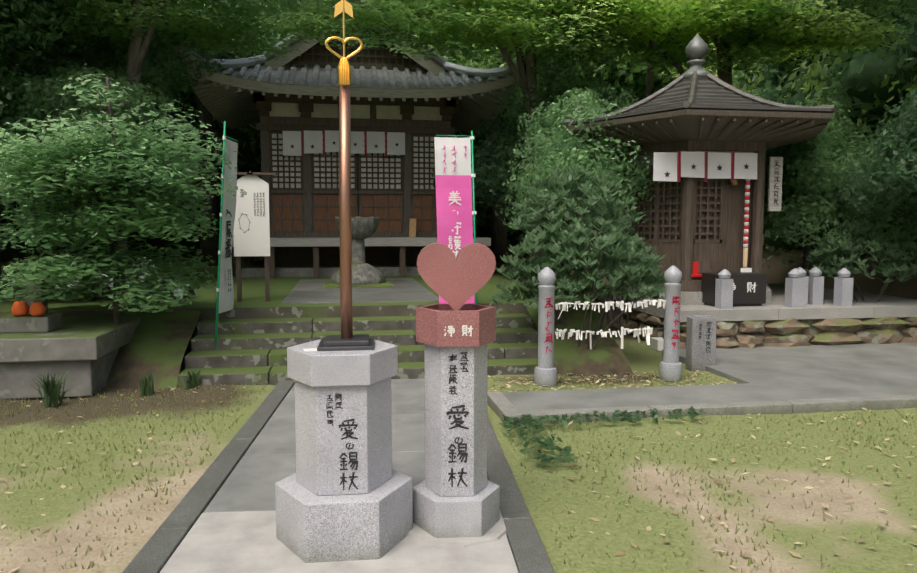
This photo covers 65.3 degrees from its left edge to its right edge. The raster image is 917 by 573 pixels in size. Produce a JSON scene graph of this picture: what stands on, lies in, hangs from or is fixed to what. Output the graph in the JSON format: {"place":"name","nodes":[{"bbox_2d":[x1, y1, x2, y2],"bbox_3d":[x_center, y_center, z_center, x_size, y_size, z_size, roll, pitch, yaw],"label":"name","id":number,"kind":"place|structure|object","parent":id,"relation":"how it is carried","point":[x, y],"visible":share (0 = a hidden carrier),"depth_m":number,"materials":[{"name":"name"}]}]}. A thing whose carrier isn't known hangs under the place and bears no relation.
{"place":"outdoors","nodes":[
{"label":"outdoors","id":0,"kind":"place"},
{"bbox_2d":[0,164,916,572],"bbox_3d":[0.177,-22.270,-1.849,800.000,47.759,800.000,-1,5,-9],"label":"ground","id":1,"kind":"structure","parent":0,"point":[894,552],"depth_m":4.33,"materials":[{"name":"green plant"}]},
{"bbox_2d":[0,206,8,251],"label":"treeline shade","id":2,"kind":"object","parent":1,"relation":"on","point":[7,222],"visible":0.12,"depth_m":17.80,"materials":[{"name":"green plant"}]},
{"bbox_2d":[2,61,76,209],"bbox_3d":[-12.312,-5.349,19.053,7.389,7.428,6.965,-1,5,-9],"label":"foliage","id":3,"kind":"object","parent":1,"relation":"on","point":[14,75],"depth_m":19.27,"materials":[{"name":"green plant"}]},
{"bbox_2d":[31,370,69,407],"bbox_3d":[-3.416,0.859,6.012,0.311,0.318,0.324,-3,5,-29],"label":"grass tuft","id":4,"kind":"object","parent":1,"relation":"on","point":[51,399],"depth_m":6.01,"materials":[{"name":"green plant"}]},
{"bbox_2d":[0,279,141,398],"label":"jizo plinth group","id":5,"kind":"object","parent":1,"relation":"on","point":[37,339],"visible":0.73,"depth_m":6.38,"materials":[{"name":"stone"}]},
{"bbox_2d":[0,305,200,389],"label":"terrace bank","id":6,"kind":"structure","parent":1,"relation":"on","point":[158,343],"depth_m":7.18,"materials":[{"name":"grass"},{"name":"green plant"}]},
{"bbox_2d":[0,60,198,256],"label":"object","id":7,"kind":"object","parent":6,"relation":"on","point":[40,103],"visible":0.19,"depth_m":9.60,"materials":[{"name":"green plant"}]},
{"bbox_2d":[0,74,246,323],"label":"tree","id":8,"kind":"object","parent":1,"relation":"on","point":[112,156],"visible":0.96,"depth_m":6.70,"materials":[{"name":"green plant"}]},
{"bbox_2d":[0,178,225,312],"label":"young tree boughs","id":9,"kind":"object","parent":8,"relation":"attached to","point":[51,271],"visible":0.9,"depth_m":6.81,"materials":[{"name":"green plant"}]},
{"bbox_2d":[138,372,155,396],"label":"grass tuft","id":10,"kind":"object","parent":1,"relation":"on","point":[146,389],"depth_m":6.42,"materials":[{"name":"green plant"}]},
{"bbox_2d":[16,0,294,252],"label":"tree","id":11,"kind":"object","parent":1,"relation":"on","point":[189,244],"depth_m":19.81,"materials":[{"name":"green plant"}]},
{"bbox_2d":[180,369,201,389],"bbox_3d":[-2.477,0.862,6.705,0.197,0.198,0.217,3,6,31],"label":"grass tuft","id":12,"kind":"object","parent":1,"relation":"on","point":[191,381],"depth_m":6.67,"materials":[{"name":"green plant"}]},
{"bbox_2d":[0,260,581,363],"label":"terrace wall","id":13,"kind":"structure","parent":1,"relation":"on","point":[253,304],"depth_m":8.47,"materials":[{"name":"stone"},{"name":"moss"}]},
{"bbox_2d":[0,259,2,295],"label":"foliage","id":14,"kind":"object","parent":13,"relation":"on","point":[1,289],"depth_m":9.21,"materials":[{"name":"green plant"}]},
{"bbox_2d":[0,86,61,208],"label":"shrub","id":15,"kind":"object","parent":13,"relation":"on","point":[3,137],"visible":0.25,"depth_m":8.64,"materials":[{"name":"green plant"}]},
{"bbox_2d":[0,0,107,74],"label":"tree","id":16,"kind":"object","parent":13,"relation":"on","point":[19,27],"visible":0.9,"depth_m":9.90,"materials":[{"name":"green plant"}]},
{"bbox_2d":[11,257,196,298],"bbox_3d":[-4.322,-0.110,8.863,1.900,0.555,0.900,-1,5,-9],"label":"shrub","id":17,"kind":"object","parent":13,"relation":"on","point":[192,292],"visible":0.15,"depth_m":8.89,"materials":[{"name":"green plant"}]},
{"bbox_2d":[0,0,224,260],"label":"tree","id":18,"kind":"object","parent":13,"relation":"on","point":[159,61],"visible":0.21,"depth_m":11.65,"materials":[{"name":"green plant"}]},
{"bbox_2d":[106,0,165,273],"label":"tree trunk","id":19,"kind":"object","parent":13,"relation":"on","point":[138,49],"visible":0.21,"depth_m":10.73,"materials":[{"name":"brown plant"}]},
{"bbox_2d":[74,0,326,265],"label":"tree","id":20,"kind":"object","parent":13,"relation":"on","point":[209,246],"visible":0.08,"depth_m":16.48,"materials":[{"name":"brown plant"}]},
{"bbox_2d":[233,172,276,301],"bbox_3d":[-2.486,-0.594,8.609,0.610,1.560,0.120,-1,5,-9],"label":"notice board","id":21,"kind":"object","parent":13,"relation":"on","point":[251,232],"visible":1,"depth_m":8.58,"materials":[{"name":"white paint"}]},
{"bbox_2d":[173,3,525,277],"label":"temple hall","id":22,"kind":"structure","parent":13,"relation":"on","point":[421,104],"depth_m":13.49,"materials":[{"name":"wood"}]},
{"bbox_2d":[282,130,404,156],"bbox_3d":[-2.134,-2.680,13.428,2.270,0.479,0.025,-1,5,-9],"label":"hanging curtain","id":23,"kind":"object","parent":22,"relation":"attached to","point":[389,143],"visible":0.79,"depth_m":13.41,"materials":[{"name":"white fabric"}]},
{"bbox_2d":[281,278,438,303],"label":"paving","id":24,"kind":"structure","parent":13,"relation":"on","point":[308,291],"depth_m":9.62,"materials":[{"name":"grey stone"}]},
{"bbox_2d":[324,216,392,287],"bbox_3d":[-1.556,-0.537,11.048,1.000,1.085,1.000,-1,5,-9],"label":"stone lotus basin","id":25,"kind":"object","parent":24,"relation":"on","point":[364,274],"visible":0.71,"depth_m":10.83,"materials":[{"name":"grey stone"}]},
{"bbox_2d":[0,54,672,247],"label":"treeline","id":26,"kind":"object","parent":1,"relation":"on","point":[508,218],"visible":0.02,"depth_m":19.62,"materials":[{"name":"green plant"}]},
{"bbox_2d":[122,380,554,572],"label":"path kerb stones","id":27,"kind":"object","parent":1,"relation":"on","point":[164,541],"visible":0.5,"depth_m":3.81,"materials":[{"name":"grey stone"}]},
{"bbox_2d":[160,511,517,572],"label":"paving slab","id":28,"kind":"structure","parent":1,"relation":"on","point":[233,542],"depth_m":3.26,"materials":[{"name":"grey stone"}]},
{"bbox_2d":[275,0,412,562],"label":"staff monument","id":29,"kind":"object","parent":28,"relation":"on","point":[343,492],"visible":0.96,"depth_m":3.27,"materials":[{"name":"grey"}]},
{"bbox_2d":[407,512,508,547],"bbox_3d":[-0.014,1.199,3.625,0.573,0.032,0.600,-1,5,-9],"label":"pillar mortar pad","id":30,"kind":"object","parent":28,"relation":"on","point":[496,531],"visible":0.28,"depth_m":3.41,"materials":[{"name":"concrete"}]},
{"bbox_2d":[412,243,499,537],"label":"granite pillar","id":31,"kind":"structure","parent":30,"relation":"on","point":[455,493],"depth_m":3.46,"materials":[{"name":"grey stone"}]},
{"bbox_2d":[203,379,487,512],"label":"stone path slabs","id":32,"kind":"structure","parent":1,"relation":"on","point":[266,463],"depth_m":4.74,"materials":[{"name":"grey stone"}]},
{"bbox_2d":[0,0,704,236],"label":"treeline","id":33,"kind":"object","parent":1,"relation":"on","point":[242,135],"visible":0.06,"depth_m":19.14,"materials":[{"name":"green plant"}]},
{"bbox_2d":[178,313,554,386],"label":"stone steps","id":34,"kind":"structure","parent":1,"relation":"on","point":[250,351],"depth_m":7.53,"materials":[{"name":"grey stone"}]},
{"bbox_2d":[215,121,237,349],"bbox_3d":[-2.449,-0.389,7.495,0.242,2.562,0.577,0,5,-3],"label":"banner","id":35,"kind":"object","parent":34,"relation":"on","point":[225,296],"visible":0.94,"depth_m":7.45,"materials":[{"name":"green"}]},
{"bbox_2d":[434,131,477,303],"bbox_3d":[-0.011,-0.463,8.157,0.523,2.601,0.110,0,5,-2],"label":"banner","id":36,"kind":"object","parent":34,"relation":"on","point":[454,211],"visible":0.56,"depth_m":8.11,"materials":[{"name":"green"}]},
{"bbox_2d":[74,1,685,226],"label":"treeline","id":37,"kind":"object","parent":1,"relation":"on","point":[248,168],"visible":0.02,"depth_m":19.69,"materials":[{"name":"green plant"}]},
{"bbox_2d":[0,370,916,572],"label":"fallen leaves","id":38,"kind":"object","parent":1,"relation":"on","point":[620,553],"visible":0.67,"depth_m":4.65,"materials":[{"name":"brown plant"}]},
{"bbox_2d":[375,0,595,262],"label":"tree","id":39,"kind":"object","parent":1,"relation":"on","point":[498,237],"visible":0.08,"depth_m":17.96,"materials":[{"name":"green plant"}]},
{"bbox_2d":[471,0,545,267],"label":"tree","id":40,"kind":"object","parent":1,"relation":"on","point":[523,74],"visible":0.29,"depth_m":12.18,"materials":[{"name":"brown plant"}]},
{"bbox_2d":[534,267,556,386],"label":"stone pillar","id":41,"kind":"structure","parent":1,"relation":"on","point":[545,371],"depth_m":6.77,"materials":[{"name":"grey stone"}]},
{"bbox_2d":[554,299,665,348],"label":"paper fortunes","id":42,"kind":"object","parent":41,"relation":"attached to","point":[607,308],"visible":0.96,"depth_m":6.95,"materials":[{"name":"white paper"}]},
{"bbox_2d":[488,45,638,256],"bbox_3d":[1.868,-1.971,12.416,2.538,4.312,3.154,-1,5,-9],"label":"foliage","id":43,"kind":"object","parent":1,"relation":"on","point":[553,73],"visible":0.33,"depth_m":12.01,"materials":[{"name":"green plant"}]},
{"bbox_2d":[526,299,632,375],"bbox_3d":[1.301,0.542,7.957,0.795,0.679,1.444,-1,5,-9],"label":"earth mound","id":44,"kind":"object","parent":1,"relation":"on","point":[606,356],"depth_m":7.62,"materials":[{"name":"green plant"},{"name":"grass"},{"name":"moss"}]},
{"bbox_2d":[495,89,664,299],"bbox_3d":[1.898,-1.246,10.400,2.616,3.198,3.309,-1,5,-9],"label":"tree","id":45,"kind":"object","parent":44,"relation":"on","point":[600,156],"visible":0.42,"depth_m":9.71,"materials":[{"name":"green plant"}]},
{"bbox_2d":[486,216,667,349],"bbox_3d":[1.325,0.046,7.743,2.149,1.668,1.320,-1,5,-9],"label":"shrub foliage","id":46,"kind":"object","parent":45,"relation":"attached to","point":[575,252],"visible":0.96,"depth_m":7.54,"materials":[{"name":"green plant"}]},
{"bbox_2d":[504,164,649,283],"bbox_3d":[1.337,-0.713,8.244,1.649,1.400,1.356,-1,5,-9],"label":"shrub foliage","id":47,"kind":"object","parent":45,"relation":"attached to","point":[580,188],"visible":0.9,"depth_m":8.03,"materials":[{"name":"green plant"}]},
{"bbox_2d":[585,223,647,324],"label":"shrub stems","id":48,"kind":"object","parent":44,"relation":"on","point":[629,233],"visible":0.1,"depth_m":9.72,"materials":[{"name":"green plant"}]},
{"bbox_2d":[498,406,708,465],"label":"ground cover plants","id":49,"kind":"object","parent":1,"relation":"on","point":[550,442],"visible":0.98,"depth_m":5.32,"materials":[{"name":"green plant"}]},
{"bbox_2d":[428,64,789,225],"bbox_3d":[3.539,-1.948,13.405,8.121,4.509,3.915,-1,5,-9],"label":"foliage","id":50,"kind":"object","parent":1,"relation":"on","point":[496,186],"depth_m":12.64,"materials":[{"name":"green plant"}]},
{"bbox_2d":[535,2,684,229],"bbox_3d":[2.596,-5.560,20.891,7.974,8.294,7.348,3,5,29],"label":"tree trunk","id":51,"kind":"object","parent":1,"relation":"on","point":[663,69],"visible":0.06,"depth_m":20.11,"materials":[{"name":"green plant"}]},
{"bbox_2d":[651,337,663,350],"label":"shrine step block","id":52,"kind":"structure","parent":1,"relation":"on","point":[657,343],"depth_m":8.80,"materials":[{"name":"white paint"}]},
{"bbox_2d":[613,1,714,89],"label":"foliage","id":53,"kind":"object","parent":1,"relation":"on","point":[637,83],"depth_m":20.73,"materials":[{"name":"green plant"}]},
{"bbox_2d":[659,266,681,381],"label":"stone pillar","id":54,"kind":"structure","parent":1,"relation":"on","point":[670,366],"depth_m":7.03,"materials":[{"name":"grey stone"}]},
{"bbox_2d":[452,0,908,84],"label":"tree","id":55,"kind":"object","parent":1,"relation":"on","point":[696,19],"visible":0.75,"depth_m":11.26,"materials":[{"name":"green plant"}]},
{"bbox_2d":[4,0,802,76],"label":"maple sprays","id":56,"kind":"object","parent":55,"relation":"attached to","point":[446,14],"visible":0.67,"depth_m":11.30,"materials":[{"name":"green plant"}]},
{"bbox_2d":[89,0,679,50],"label":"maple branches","id":57,"kind":"object","parent":56,"relation":"on","point":[481,18],"visible":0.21,"depth_m":11.50,"materials":[{"name":"green plant"}]},
{"bbox_2d":[685,315,716,370],"bbox_3d":[2.558,0.598,7.551,0.270,0.585,0.143,-1,5,-9],"label":"stone marker","id":58,"kind":"object","parent":1,"relation":"on","point":[700,342],"visible":0.96,"depth_m":7.49,"materials":[{"name":"stone"}]},
{"bbox_2d":[487,391,916,425],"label":"walkway kerb","id":59,"kind":"structure","parent":1,"relation":"on","point":[499,403],"depth_m":5.82,"materials":[{"name":"stone"}]},
{"bbox_2d":[501,342,916,410],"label":"concrete walkway","id":60,"kind":"structure","parent":1,"relation":"on","point":[766,373],"depth_m":6.75,"materials":[{"name":"grey concrete"}]},
{"bbox_2d":[563,34,916,348],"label":"shrine pavilion","id":61,"kind":"structure","parent":1,"relation":"on","point":[696,107],"depth_m":9.26,"materials":[{"name":"wood"}]},
{"bbox_2d":[691,262,701,276],"bbox_3d":[3.126,-0.227,9.364,0.230,0.190,0.160,-1,5,-9],"label":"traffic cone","id":62,"kind":"object","parent":61,"relation":"on","point":[695,267],"visible":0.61,"depth_m":9.31,"materials":[{"name":"red paint"}]},
{"bbox_2d":[653,151,757,181],"bbox_3d":[3.164,-1.527,9.139,1.420,0.381,0.026,-1,5,-9],"label":"shrine curtain","id":63,"kind":"object","parent":61,"relation":"attached to","point":[715,164],"visible":1,"depth_m":9.13,"materials":[{"name":"white fabric"}]},
{"bbox_2d":[701,272,766,306],"bbox_3d":[3.499,0.035,9.108,0.700,0.410,0.343,-1,5,-9],"label":"offering box","id":64,"kind":"object","parent":61,"relation":"on","point":[749,288],"visible":0.67,"depth_m":8.97,"materials":[{"name":"black wood"}]},
{"bbox_2d":[729,179,751,271],"bbox_3d":[3.688,-0.743,9.356,0.312,1.640,0.118,2,5,18],"label":"bell rope","id":65,"kind":"object","parent":61,"relation":"attached to","point":[746,220],"visible":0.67,"depth_m":9.33,"materials":[{"name":"red"}]},
{"bbox_2d":[768,157,782,210],"bbox_3d":[4.130,-1.333,9.325,0.170,0.700,0.033,-1,5,-9],"label":"hanging sign","id":66,"kind":"object","parent":61,"relation":"attached to","point":[775,183],"visible":1,"depth_m":9.31,"materials":[{"name":"white wood"}]},
{"bbox_2d":[715,267,852,308],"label":"stone posts","id":67,"kind":"object","parent":61,"relation":"on","point":[801,289],"visible":1,"depth_m":8.96,"materials":[{"name":"stone"}]},
{"bbox_2d":[672,3,916,253],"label":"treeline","id":68,"kind":"object","parent":1,"relation":"on","point":[861,79],"visible":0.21,"depth_m":13.46,"materials":[{"name":"green plant"}]},
{"bbox_2d":[686,33,916,157],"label":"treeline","id":69,"kind":"object","parent":1,"relation":"on","point":[813,68],"visible":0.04,"depth_m":14.86,"materials":[{"name":"green plant"}]},
{"bbox_2d":[707,0,916,267],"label":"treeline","id":70,"kind":"object","parent":1,"relation":"on","point":[771,81],"visible":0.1,"depth_m":15.58,"materials":[{"name":"green plant"}]},
{"bbox_2d":[707,0,916,45],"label":"foliage","id":71,"kind":"object","parent":1,"relation":"on","point":[843,4],"visible":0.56,"depth_m":11.32,"materials":[{"name":"green plant"}]},
{"bbox_2d":[763,98,916,273],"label":"tree","id":72,"kind":"object","parent":1,"relation":"on","point":[816,167],"visible":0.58,"depth_m":10.12,"materials":[{"name":"green plant"}]},
{"bbox_2d":[830,88,916,235],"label":"shrub","id":73,"kind":"object","parent":1,"relation":"on","point":[895,173],"visible":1,"depth_m":8.80,"materials":[{"name":"green plant"}]},
{"bbox_2d":[804,218,916,301],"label":"shrub","id":74,"kind":"object","parent":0,"point":[863,231],"visible":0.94,"depth_m":9.36,"materials":[{"name":"green plant"}]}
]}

